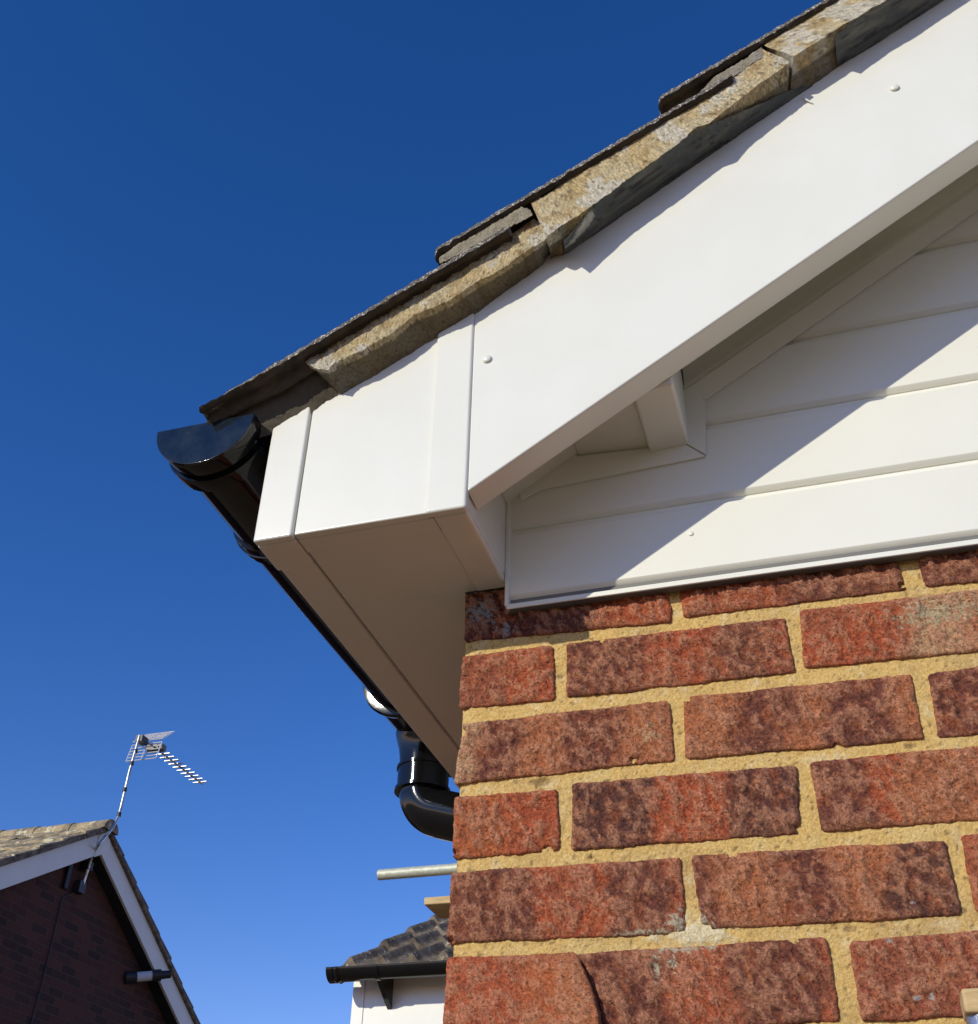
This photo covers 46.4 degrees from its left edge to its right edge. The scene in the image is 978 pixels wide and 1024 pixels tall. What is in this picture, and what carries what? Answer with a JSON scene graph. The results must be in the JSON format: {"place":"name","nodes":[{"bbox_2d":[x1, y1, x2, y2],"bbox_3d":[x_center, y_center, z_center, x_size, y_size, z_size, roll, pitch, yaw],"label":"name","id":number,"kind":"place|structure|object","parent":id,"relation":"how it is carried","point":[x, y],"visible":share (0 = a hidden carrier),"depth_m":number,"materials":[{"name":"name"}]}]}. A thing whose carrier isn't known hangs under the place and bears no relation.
{"place":"outdoors","nodes":[
{"label":"outdoors","id":0,"kind":"place"},
{"bbox_2d":[0,819,200,1023],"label":"neighbour house","id":1,"kind":"structure","parent":0,"point":[107,935],"depth_m":11.04,"materials":[{"name":"brown brick"}]},
{"bbox_2d":[62,864,72,888],"bbox_3d":[-4.047,3.491,10.969,0.030,0.260,0.060,-9,-37,14],"label":"junction box","id":2,"kind":"object","parent":1,"relation":"attached to","point":[67,876],"visible":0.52,"depth_m":10.95,"materials":[{"name":"black plastic"}]},
{"bbox_2d":[30,731,206,1023],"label":"tv aerial","id":3,"kind":"object","parent":1,"relation":"attached to","point":[79,886],"visible":1,"depth_m":11.99,"materials":[{"name":"metal"}]},
{"bbox_2d":[125,969,170,983],"bbox_3d":[-3.505,4.776,11.711,0.467,0.190,0.124,17,-38,-20],"label":"flue pipe","id":4,"kind":"object","parent":1,"relation":"attached to","point":[135,977],"visible":1,"depth_m":11.68,"materials":[{"name":"grey plastic"}]},
{"bbox_2d":[342,915,453,1023],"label":"tiled house","id":5,"kind":"structure","parent":0,"point":[418,1000],"depth_m":5.22,"materials":[{"name":"white plastic"}]},
{"bbox_2d":[326,960,446,1009],"bbox_3d":[1.329,1.849,4.671,4.268,0.145,0.213,-9,-37,14],"label":"gutter","id":6,"kind":"object","parent":5,"relation":"attached to","point":[384,976],"visible":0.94,"depth_m":5.10,"materials":[{"name":"black plastic"}]},
{"bbox_2d":[424,896,449,918],"bbox_3d":[0.260,1.667,4.902,1.072,0.033,0.210,-9,-37,14],"label":"scaffold board","id":7,"kind":"object","parent":5,"relation":"attached to","point":[439,906],"visible":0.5,"depth_m":4.95,"materials":[{"name":"brown wood"}]},
{"bbox_2d":[0,0,821,1023],"label":"sky","id":8,"kind":"structure","parent":0,"point":[194,194],"materials":[{"name":"blue"}]},
{"label":"ground","id":9,"kind":"structure","parent":0,"visible":0},
{"bbox_2d":[199,0,977,1023],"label":"brick house","id":10,"kind":"structure","parent":9,"relation":"on","point":[617,532],"depth_m":1.16,"materials":[{"name":"red brick"}]},
{"bbox_2d":[157,413,451,777],"bbox_3d":[-0.179,0.193,1.552,0.138,0.114,0.879,-9,-37,14],"label":"gutter","id":11,"kind":"object","parent":10,"relation":"attached to","point":[220,465],"visible":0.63,"depth_m":1.26,"materials":[{"name":"black plastic"}]},
{"bbox_2d":[377,863,456,879],"bbox_3d":[0.127,1.519,4.925,1.292,0.047,0.047,-9,-37,14],"label":"scaffold tube","id":12,"kind":"object","parent":10,"relation":"attached to","point":[417,871],"visible":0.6,"depth_m":5.02,"materials":[{"name":"silver metal"}]},
{"bbox_2d":[394,757,459,841],"bbox_3d":[-0.048,1.331,1.037,0.250,2.352,0.085,-9,-37,14],"label":"downpipe","id":13,"kind":"object","parent":10,"relation":"attached to","point":[424,794],"visible":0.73,"depth_m":1.69,"materials":[{"name":"black plastic"}]},
{"bbox_2d":[960,988,977,1023],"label":"metal post","id":14,"kind":"object","parent":9,"relation":"on","point":[969,1002],"visible":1,"depth_m":0.61,"materials":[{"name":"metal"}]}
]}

